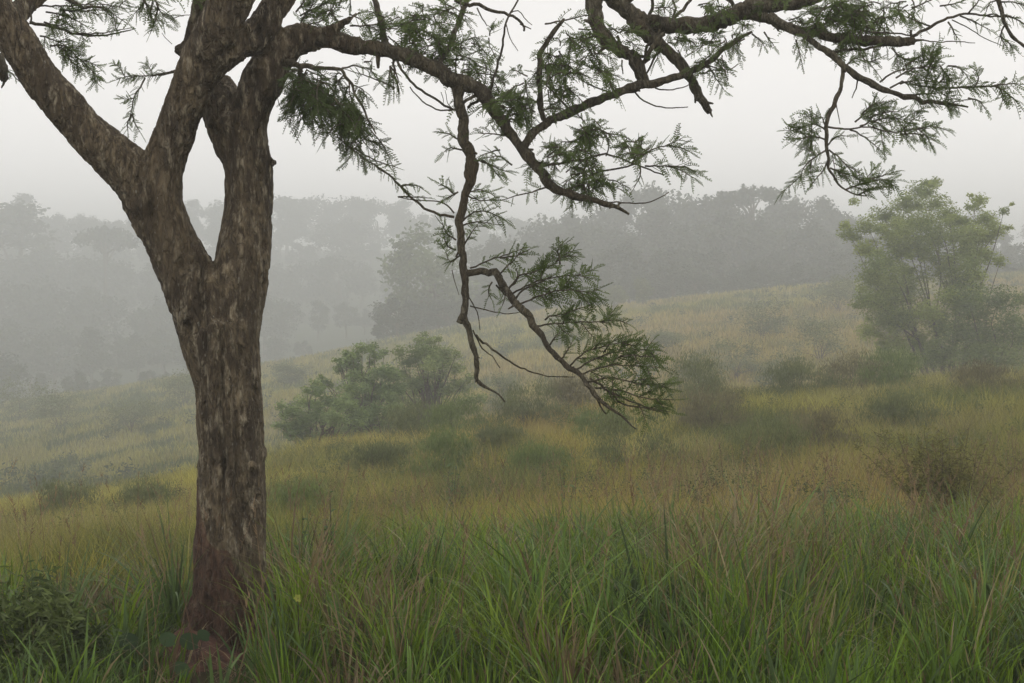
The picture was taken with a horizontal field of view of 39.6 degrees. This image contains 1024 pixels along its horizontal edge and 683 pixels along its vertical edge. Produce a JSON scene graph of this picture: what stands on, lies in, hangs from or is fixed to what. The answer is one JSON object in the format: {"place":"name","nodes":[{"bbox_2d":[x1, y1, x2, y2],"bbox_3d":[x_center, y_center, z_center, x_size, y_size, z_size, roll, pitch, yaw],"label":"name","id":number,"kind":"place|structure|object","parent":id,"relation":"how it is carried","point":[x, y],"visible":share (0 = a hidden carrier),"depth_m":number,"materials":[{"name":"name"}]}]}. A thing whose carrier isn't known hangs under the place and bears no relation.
{"place":"outdoors","nodes":[
{"label":"outdoors","id":0,"kind":"place"},
{"bbox_2d":[0,463,1023,682],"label":"tall grass","id":1,"kind":"structure","parent":0,"point":[802,644],"depth_m":6.61,"materials":[{"name":"plant"}]},
{"bbox_2d":[0,250,1023,682],"bbox_3d":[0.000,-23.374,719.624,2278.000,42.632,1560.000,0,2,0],"label":"ground","id":2,"kind":"structure","parent":0,"point":[332,336],"depth_m":273.13,"materials":[{"name":"plant"}]},
{"bbox_2d":[0,351,27,402],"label":"woodland tree","id":3,"kind":"object","parent":2,"relation":"on","point":[6,366],"visible":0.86,"depth_m":197.36,"materials":[{"name":"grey plant"}]},
{"bbox_2d":[6,336,46,395],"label":"woodland tree","id":4,"kind":"object","parent":2,"relation":"on","point":[31,369],"visible":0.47,"depth_m":251.29,"materials":[{"name":"grey plant"}]},
{"bbox_2d":[0,369,62,419],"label":"hillside bush","id":5,"kind":"object","parent":2,"relation":"on","point":[19,400],"visible":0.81,"depth_m":128.56,"materials":[{"name":"green plant"}]},
{"bbox_2d":[0,198,72,338],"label":"woodland tree","id":6,"kind":"object","parent":2,"relation":"on","point":[16,220],"visible":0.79,"depth_m":327.13,"materials":[{"name":"green plant"}]},
{"bbox_2d":[18,323,82,393],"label":"woodland tree","id":7,"kind":"object","parent":2,"relation":"on","point":[63,365],"visible":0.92,"depth_m":251.62,"materials":[{"name":"green plant"}]},
{"bbox_2d":[17,383,89,432],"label":"hillside bush","id":8,"kind":"object","parent":2,"relation":"on","point":[44,410],"visible":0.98,"depth_m":110.05,"materials":[{"name":"green plant"}]},
{"bbox_2d":[0,554,126,682],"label":"shrub","id":9,"kind":"object","parent":2,"relation":"on","point":[37,601],"visible":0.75,"depth_m":6.02,"materials":[{"name":"green plant"}]},
{"bbox_2d":[30,475,101,519],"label":"bush","id":10,"kind":"object","parent":2,"relation":"on","point":[64,492],"visible":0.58,"depth_m":26.06,"materials":[{"name":"green plant"}]},
{"bbox_2d":[58,369,89,392],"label":"woodland tree","id":11,"kind":"object","parent":2,"relation":"on","point":[79,377],"visible":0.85,"depth_m":194.38,"materials":[{"name":"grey plant"}]},
{"bbox_2d":[45,216,106,262],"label":"woodland tree","id":12,"kind":"object","parent":2,"relation":"on","point":[85,225],"visible":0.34,"depth_m":413.91,"materials":[{"name":"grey plant"}]},
{"bbox_2d":[73,326,113,386],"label":"woodland tree","id":13,"kind":"object","parent":2,"relation":"on","point":[92,345],"visible":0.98,"depth_m":236.51,"materials":[{"name":"grey plant"}]},
{"bbox_2d":[60,288,135,352],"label":"woodland tree","id":14,"kind":"object","parent":2,"relation":"on","point":[102,306],"visible":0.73,"depth_m":281.94,"materials":[{"name":"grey plant"}]},
{"bbox_2d":[71,223,142,352],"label":"woodland tree","id":15,"kind":"object","parent":2,"relation":"on","point":[101,236],"visible":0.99,"depth_m":298.33,"materials":[{"name":"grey plant"}]},
{"bbox_2d":[80,226,135,278],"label":"woodland tree","id":16,"kind":"object","parent":2,"relation":"on","point":[125,255],"visible":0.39,"depth_m":402.90,"materials":[{"name":"grey plant"}]},
{"bbox_2d":[95,396,163,431],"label":"hillside bush","id":17,"kind":"object","parent":2,"relation":"on","point":[142,412],"visible":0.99,"depth_m":98.00,"materials":[{"name":"green plant"}]},
{"bbox_2d":[113,332,161,380],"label":"woodland tree","id":18,"kind":"object","parent":2,"relation":"on","point":[137,361],"visible":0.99,"depth_m":245.86,"materials":[{"name":"grey plant"}]},
{"bbox_2d":[95,472,185,513],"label":"bush","id":19,"kind":"object","parent":2,"relation":"on","point":[136,490],"visible":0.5,"depth_m":23.92,"materials":[{"name":"green plant"}]},
{"bbox_2d":[129,263,164,309],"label":"woodland tree","id":20,"kind":"object","parent":2,"relation":"on","point":[150,281],"visible":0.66,"depth_m":332.03,"materials":[{"name":"grey plant"}]},
{"bbox_2d":[123,296,176,367],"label":"woodland tree","id":21,"kind":"object","parent":2,"relation":"on","point":[160,312],"visible":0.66,"depth_m":274.03,"materials":[{"name":"grey plant"}]},
{"bbox_2d":[106,629,209,682],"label":"round leaved plant","id":22,"kind":"object","parent":2,"relation":"on","point":[202,635],"visible":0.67,"depth_m":6.36,"materials":[{"name":"green plant"}]},
{"bbox_2d":[144,328,178,373],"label":"woodland tree","id":23,"kind":"object","parent":2,"relation":"on","point":[163,338],"visible":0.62,"depth_m":251.39,"materials":[{"name":"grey plant"}]},
{"bbox_2d":[153,369,194,405],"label":"hillside bush","id":24,"kind":"object","parent":2,"relation":"on","point":[184,378],"visible":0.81,"depth_m":117.33,"materials":[{"name":"green plant"}]},
{"bbox_2d":[142,627,242,672],"bbox_3d":[-1.572,1.486,6.846,0.600,0.214,0.600,0,2,0],"label":"earth mound","id":25,"kind":"object","parent":2,"relation":"on","point":[211,642],"visible":0.27,"depth_m":6.74,"materials":[{"name":"red soil"}]},
{"bbox_2d":[184,199,205,240],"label":"woodland tree","id":26,"kind":"object","parent":2,"relation":"on","point":[193,205],"visible":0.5,"depth_m":445.92,"materials":[{"name":"grey plant"}]},
{"bbox_2d":[196,197,223,244],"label":"woodland tree","id":27,"kind":"object","parent":2,"relation":"on","point":[215,210],"visible":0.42,"depth_m":445.75,"materials":[{"name":"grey plant"}]},
{"bbox_2d":[262,335,291,360],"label":"woodland tree","id":28,"kind":"object","parent":2,"relation":"on","point":[274,348],"visible":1,"depth_m":254.67,"materials":[{"name":"grey plant"}]},
{"bbox_2d":[260,292,296,356],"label":"woodland tree","id":29,"kind":"object","parent":2,"relation":"on","point":[274,322],"visible":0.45,"depth_m":275.49,"materials":[{"name":"grey plant"}]},
{"bbox_2d":[267,295,305,345],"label":"woodland tree","id":30,"kind":"object","parent":2,"relation":"on","point":[289,305],"visible":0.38,"depth_m":289.96,"materials":[{"name":"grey plant"}]},
{"bbox_2d":[269,262,303,299],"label":"woodland tree","id":31,"kind":"object","parent":2,"relation":"on","point":[276,267],"visible":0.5,"depth_m":350.65,"materials":[{"name":"grey plant"}]},
{"bbox_2d":[266,360,313,384],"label":"hillside bush","id":32,"kind":"object","parent":2,"relation":"on","point":[295,377],"visible":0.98,"depth_m":119.38,"materials":[{"name":"green plant"}]},
{"bbox_2d":[271,192,315,257],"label":"woodland tree","id":33,"kind":"object","parent":2,"relation":"on","point":[283,236],"visible":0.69,"depth_m":441.66,"materials":[{"name":"grey plant"}]},
{"bbox_2d":[266,472,343,531],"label":"bush","id":34,"kind":"object","parent":2,"relation":"on","point":[284,497],"visible":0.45,"depth_m":17.02,"materials":[{"name":"green plant"}]},
{"bbox_2d":[308,299,329,342],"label":"woodland tree","id":35,"kind":"object","parent":2,"relation":"on","point":[322,318],"visible":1,"depth_m":286.42,"materials":[{"name":"grey plant"}]},
{"bbox_2d":[270,378,369,448],"bbox_3d":[-5.952,2.708,43.904,3.712,3.156,2.358,1,2,40],"label":"shrub","id":36,"kind":"object","parent":2,"relation":"on","point":[299,425],"visible":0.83,"depth_m":43.50,"materials":[{"name":"green plant"}]},
{"bbox_2d":[297,194,347,253],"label":"woodland tree","id":37,"kind":"object","parent":2,"relation":"on","point":[312,205],"visible":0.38,"depth_m":469.31,"materials":[{"name":"grey plant"}]},
{"bbox_2d":[308,216,374,276],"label":"woodland tree","id":38,"kind":"object","parent":2,"relation":"on","point":[341,231],"visible":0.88,"depth_m":403.22,"materials":[{"name":"grey plant"}]},
{"bbox_2d":[313,194,377,244],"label":"woodland tree","id":39,"kind":"object","parent":2,"relation":"on","point":[335,207],"visible":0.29,"depth_m":458.42,"materials":[{"name":"grey plant"}]},
{"bbox_2d":[332,302,360,337],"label":"woodland tree","id":40,"kind":"object","parent":2,"relation":"on","point":[350,319],"visible":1,"depth_m":288.81,"materials":[{"name":"grey plant"}]},
{"bbox_2d":[342,196,375,238],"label":"woodland tree","id":41,"kind":"object","parent":2,"relation":"on","point":[355,208],"visible":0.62,"depth_m":448.13,"materials":[{"name":"grey plant"}]},
{"bbox_2d":[316,340,407,436],"bbox_3d":[-4.922,2.096,46.651,2.784,4.258,3.374,-1,2,-35],"label":"tree","id":42,"kind":"object","parent":2,"relation":"on","point":[349,361],"visible":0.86,"depth_m":46.73,"materials":[{"name":"green plant"}]},
{"bbox_2d":[320,434,423,479],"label":"bush","id":43,"kind":"object","parent":2,"relation":"on","point":[379,451],"visible":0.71,"depth_m":24.93,"materials":[{"name":"green plant"}]},
{"bbox_2d":[345,195,413,252],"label":"woodland tree","id":44,"kind":"object","parent":2,"relation":"on","point":[396,218],"visible":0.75,"depth_m":452.02,"materials":[{"name":"grey plant"}]},
{"bbox_2d":[314,400,453,440],"bbox_3d":[-4.035,2.908,45.246,4.976,2.182,2.497,1,2,24],"label":"shrub","id":45,"kind":"object","parent":2,"relation":"on","point":[373,409],"visible":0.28,"depth_m":45.05,"materials":[{"name":"green plant"}]},
{"bbox_2d":[375,296,420,336],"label":"woodland tree","id":46,"kind":"object","parent":2,"relation":"on","point":[410,314],"visible":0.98,"depth_m":169.24,"materials":[{"name":"grey plant"}]},
{"bbox_2d":[374,392,440,439],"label":"bush","id":47,"kind":"object","parent":2,"relation":"on","point":[404,422],"visible":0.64,"depth_m":32.76,"materials":[{"name":"green plant"}]},
{"bbox_2d":[404,212,441,246],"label":"woodland tree","id":48,"kind":"object","parent":2,"relation":"on","point":[424,218],"visible":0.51,"depth_m":454.35,"materials":[{"name":"grey plant"}]},
{"bbox_2d":[376,220,486,329],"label":"round tree","id":49,"kind":"object","parent":2,"relation":"on","point":[405,267],"visible":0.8,"depth_m":179.89,"materials":[{"name":"green plant"}]},
{"bbox_2d":[394,414,477,480],"bbox_3d":[-1.183,1.813,23.075,1.332,1.345,1.350,1,2,19],"label":"bush","id":50,"kind":"object","parent":2,"relation":"on","point":[434,441],"visible":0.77,"depth_m":22.88,"materials":[{"name":"green plant"}]},
{"bbox_2d":[386,331,487,424],"bbox_3d":[-2.985,1.774,50.092,3.162,4.315,4.961,-1,2,-25],"label":"shrub","id":51,"kind":"object","parent":2,"relation":"on","point":[422,386],"visible":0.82,"depth_m":49.75,"materials":[{"name":"green plant"}]},
{"bbox_2d":[424,297,474,326],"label":"woodland tree","id":52,"kind":"object","parent":2,"relation":"on","point":[440,320],"visible":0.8,"depth_m":173.57,"materials":[{"name":"grey plant"}]},
{"bbox_2d":[418,388,492,435],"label":"bush","id":53,"kind":"object","parent":2,"relation":"on","point":[448,408],"visible":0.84,"depth_m":31.88,"materials":[{"name":"green plant"}]},
{"bbox_2d":[465,234,514,290],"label":"woodland tree","id":54,"kind":"object","parent":2,"relation":"on","point":[494,245],"visible":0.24,"depth_m":240.17,"materials":[{"name":"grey plant"}]},
{"bbox_2d":[468,415,527,456],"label":"bush","id":55,"kind":"object","parent":2,"relation":"on","point":[490,431],"visible":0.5,"depth_m":25.88,"materials":[{"name":"green plant"}]},
{"bbox_2d":[479,371,528,408],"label":"hillside bush","id":56,"kind":"object","parent":2,"relation":"on","point":[498,389],"visible":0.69,"depth_m":71.62,"materials":[{"name":"green plant"}]},
{"bbox_2d":[0,415,1023,682],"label":"seed stalks","id":57,"kind":"object","parent":2,"relation":"on","point":[668,483],"visible":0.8,"depth_m":7.92,"materials":[{"name":"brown plant"}]},
{"bbox_2d":[0,0,1023,652],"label":"acacia tree","id":58,"kind":"object","parent":2,"relation":"on","point":[216,306],"visible":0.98,"depth_m":7.04,"materials":[{"name":"green plant"}]},
{"bbox_2d":[0,363,1023,600],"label":"meadow grass","id":59,"kind":"structure","parent":2,"relation":"on","point":[538,430],"depth_m":19.94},
{"bbox_2d":[0,270,1023,501],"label":"hillside grass","id":60,"kind":"structure","parent":2,"relation":"on","point":[163,457],"depth_m":105.13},
{"bbox_2d":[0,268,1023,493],"bbox_3d":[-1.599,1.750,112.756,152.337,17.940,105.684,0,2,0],"label":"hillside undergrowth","id":61,"kind":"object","parent":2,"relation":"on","point":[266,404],"visible":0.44,"depth_m":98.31,"materials":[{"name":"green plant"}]},
{"bbox_2d":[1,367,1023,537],"bbox_3d":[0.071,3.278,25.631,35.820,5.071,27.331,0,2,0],"label":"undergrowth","id":62,"kind":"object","parent":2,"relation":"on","point":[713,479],"visible":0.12,"depth_m":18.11,"materials":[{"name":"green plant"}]},
{"bbox_2d":[478,370,574,426],"bbox_3d":[0.443,1.374,32.006,2.157,1.503,1.927,1,2,33],"label":"bush","id":63,"kind":"object","parent":2,"relation":"on","point":[513,402],"visible":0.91,"depth_m":31.86,"materials":[{"name":"green plant"}]},
{"bbox_2d":[512,243,551,311],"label":"woodland tree","id":64,"kind":"object","parent":2,"relation":"on","point":[530,260],"visible":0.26,"depth_m":208.26,"materials":[{"name":"green plant"}]},
{"bbox_2d":[489,436,583,481],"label":"bush","id":65,"kind":"object","parent":2,"relation":"on","point":[535,454],"visible":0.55,"depth_m":20.91,"materials":[{"name":"green plant"}]},
{"bbox_2d":[514,213,564,274],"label":"woodland tree","id":66,"kind":"object","parent":2,"relation":"on","point":[546,230],"visible":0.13,"depth_m":244.68,"materials":[{"name":"green plant"}]},
{"bbox_2d":[527,234,587,306],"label":"woodland tree","id":67,"kind":"object","parent":2,"relation":"on","point":[545,247],"visible":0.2,"depth_m":210.77,"materials":[{"name":"green plant"}]},
{"bbox_2d":[543,368,601,413],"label":"bush","id":68,"kind":"object","parent":2,"relation":"on","point":[564,387],"visible":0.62,"depth_m":33.84,"materials":[{"name":"green plant"}]},
{"bbox_2d":[542,227,609,307],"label":"woodland tree","id":69,"kind":"object","parent":2,"relation":"on","point":[587,244],"visible":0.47,"depth_m":210.55,"materials":[{"name":"green plant"}]},
{"bbox_2d":[563,400,633,443],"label":"bush","id":70,"kind":"object","parent":2,"relation":"on","point":[584,420],"visible":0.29,"depth_m":27.05,"materials":[{"name":"green plant"}]},
{"bbox_2d":[570,201,630,264],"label":"woodland tree","id":71,"kind":"object","parent":2,"relation":"on","point":[609,219],"visible":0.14,"depth_m":239.81,"materials":[{"name":"green plant"}]},
{"bbox_2d":[583,270,625,304],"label":"woodland tree","id":72,"kind":"object","parent":2,"relation":"on","point":[604,277],"visible":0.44,"depth_m":177.29,"materials":[{"name":"green plant"}]},
{"bbox_2d":[562,217,652,276],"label":"woodland tree","id":73,"kind":"object","parent":2,"relation":"on","point":[601,236],"visible":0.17,"depth_m":215.45,"materials":[{"name":"green plant"}]},
{"bbox_2d":[610,189,646,302],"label":"woodland tree","id":74,"kind":"object","parent":2,"relation":"on","point":[631,210],"visible":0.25,"depth_m":246.87,"materials":[{"name":"green plant"}]},
{"bbox_2d":[576,392,706,475],"bbox_3d":[1.865,1.424,20.461,2.013,1.459,1.765,0,2,0],"label":"bush","id":75,"kind":"object","parent":2,"relation":"on","point":[603,450],"visible":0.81,"depth_m":20.42,"materials":[{"name":"green plant"}]},
{"bbox_2d":[625,180,677,248],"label":"woodland tree","id":76,"kind":"object","parent":2,"relation":"on","point":[651,193],"visible":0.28,"depth_m":236.42,"materials":[{"name":"green plant"}]},
{"bbox_2d":[635,206,678,255],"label":"woodland tree","id":77,"kind":"object","parent":2,"relation":"on","point":[651,229],"visible":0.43,"depth_m":219.68,"materials":[{"name":"green plant"}]},
{"bbox_2d":[627,327,689,354],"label":"hillside bush","id":78,"kind":"object","parent":2,"relation":"on","point":[666,337],"visible":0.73,"depth_m":94.75,"materials":[{"name":"green plant"}]},
{"bbox_2d":[646,189,708,230],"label":"woodland tree","id":79,"kind":"object","parent":2,"relation":"on","point":[690,202],"visible":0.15,"depth_m":238.44,"materials":[{"name":"green plant"}]},
{"bbox_2d":[654,339,735,405],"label":"bush","id":80,"kind":"object","parent":2,"relation":"on","point":[699,367],"visible":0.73,"depth_m":32.87,"materials":[{"name":"green plant"}]},
{"bbox_2d":[671,194,728,251],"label":"woodland tree","id":81,"kind":"object","parent":2,"relation":"on","point":[700,214],"visible":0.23,"depth_m":234.94,"materials":[{"name":"green plant"}]},
{"bbox_2d":[669,378,761,433],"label":"bush","id":82,"kind":"object","parent":2,"relation":"on","point":[688,409],"visible":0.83,"depth_m":26.89,"materials":[{"name":"green plant"}]},
{"bbox_2d":[679,211,760,276],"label":"woodland tree","id":83,"kind":"object","parent":2,"relation":"on","point":[730,230],"visible":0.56,"depth_m":207.20,"materials":[{"name":"green plant"}]},
{"bbox_2d":[704,334,766,378],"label":"hillside bush","id":84,"kind":"object","parent":2,"relation":"on","point":[735,357],"visible":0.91,"depth_m":79.83,"materials":[{"name":"green plant"}]},
{"bbox_2d":[709,184,794,289],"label":"woodland tree","id":85,"kind":"object","parent":2,"relation":"on","point":[743,196],"visible":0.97,"depth_m":225.60,"materials":[{"name":"green plant"}]},
{"bbox_2d":[729,216,796,288],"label":"woodland tree","id":86,"kind":"object","parent":2,"relation":"on","point":[765,236],"visible":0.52,"depth_m":211.98,"materials":[{"name":"green plant"}]},
{"bbox_2d":[730,296,800,337],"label":"hillside bush","id":87,"kind":"object","parent":2,"relation":"on","point":[758,316],"visible":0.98,"depth_m":99.48,"materials":[{"name":"green plant"}]},
{"bbox_2d":[713,407,819,471],"bbox_3d":[3.582,1.466,19.992,1.582,1.082,1.678,0,2,0],"label":"bush","id":88,"kind":"object","parent":2,"relation":"on","point":[767,435],"visible":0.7,"depth_m":19.84,"materials":[{"name":"green plant"}]},
{"bbox_2d":[748,349,808,385],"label":"hillside bush","id":89,"kind":"object","parent":2,"relation":"on","point":[766,366],"visible":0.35,"depth_m":74.95,"materials":[{"name":"green plant"}]},
{"bbox_2d":[768,194,839,260],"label":"woodland tree","id":90,"kind":"object","parent":2,"relation":"on","point":[793,213],"visible":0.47,"depth_m":231.93,"materials":[{"name":"green plant"}]},
{"bbox_2d":[756,352,854,396],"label":"bush","id":91,"kind":"object","parent":2,"relation":"on","point":[796,370],"visible":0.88,"depth_m":33.96,"materials":[{"name":"green plant"}]},
{"bbox_2d":[777,219,841,266],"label":"woodland tree","id":92,"kind":"object","parent":2,"relation":"on","point":[809,236],"visible":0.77,"depth_m":203.32,"materials":[{"name":"green plant"}]},
{"bbox_2d":[778,313,855,358],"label":"hillside bush","id":93,"kind":"object","parent":2,"relation":"on","point":[817,329],"visible":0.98,"depth_m":83.98,"materials":[{"name":"green plant"}]},
{"bbox_2d":[772,398,876,450],"bbox_3d":[4.829,1.401,22.114,1.687,1.129,1.592,0,2,15],"label":"bush","id":94,"kind":"object","parent":2,"relation":"on","point":[825,417],"visible":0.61,"depth_m":21.98,"materials":[{"name":"green plant"}]},
{"bbox_2d":[811,195,842,236],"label":"woodland tree","id":95,"kind":"object","parent":2,"relation":"on","point":[836,213],"visible":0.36,"depth_m":236.73,"materials":[{"name":"green plant"}]},
{"bbox_2d":[811,270,863,310],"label":"hillside bush","id":96,"kind":"object","parent":2,"relation":"on","point":[838,293],"visible":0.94,"depth_m":119.37,"materials":[{"name":"green plant"}]},
{"bbox_2d":[822,247,864,280],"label":"woodland tree","id":97,"kind":"object","parent":2,"relation":"on","point":[836,258],"visible":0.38,"depth_m":184.47,"materials":[{"name":"green plant"}]},
{"bbox_2d":[810,343,908,389],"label":"bush","id":98,"kind":"object","parent":2,"relation":"on","point":[844,371],"visible":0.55,"depth_m":34.78,"materials":[{"name":"green plant"}]},
{"bbox_2d":[843,345,929,389],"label":"bush","id":99,"kind":"object","parent":2,"relation":"on","point":[882,376],"visible":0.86,"depth_m":33.74,"materials":[{"name":"green plant"}]},
{"bbox_2d":[853,381,957,430],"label":"bush","id":100,"kind":"object","parent":2,"relation":"on","point":[884,407],"visible":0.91,"depth_m":24.90,"materials":[{"name":"green plant"}]},
{"bbox_2d":[835,176,1014,375],"bbox_3d":[16.781,-2.195,57.952,6.917,9.603,9.521,1,2,28],"label":"broadleaf tree","id":101,"kind":"object","parent":2,"relation":"on","point":[970,253],"visible":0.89,"depth_m":57.28,"materials":[{"name":"green plant"}]},
{"bbox_2d":[853,420,1023,526],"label":"shrub","id":102,"kind":"object","parent":2,"relation":"on","point":[951,470],"visible":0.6,"depth_m":11.01,"materials":[{"name":"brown plant"}]},
{"bbox_2d":[913,280,1023,374],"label":"shrub","id":103,"kind":"object","parent":2,"relation":"on","point":[967,304],"visible":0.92,"depth_m":54.24,"materials":[{"name":"green plant"}]},
{"bbox_2d":[939,356,1023,398],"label":"bush","id":104,"kind":"object","parent":2,"relation":"on","point":[981,373],"visible":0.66,"depth_m":29.75,"materials":[{"name":"green plant"}]},
{"bbox_2d":[0,0,1023,250],"label":"sky","id":105,"kind":"structure","parent":0,"point":[738,145],"materials":[{"name":"white"}]},
{"bbox_2d":[8,579,1022,682],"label":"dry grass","id":106,"kind":"structure","parent":0,"point":[333,664],"depth_m":6.34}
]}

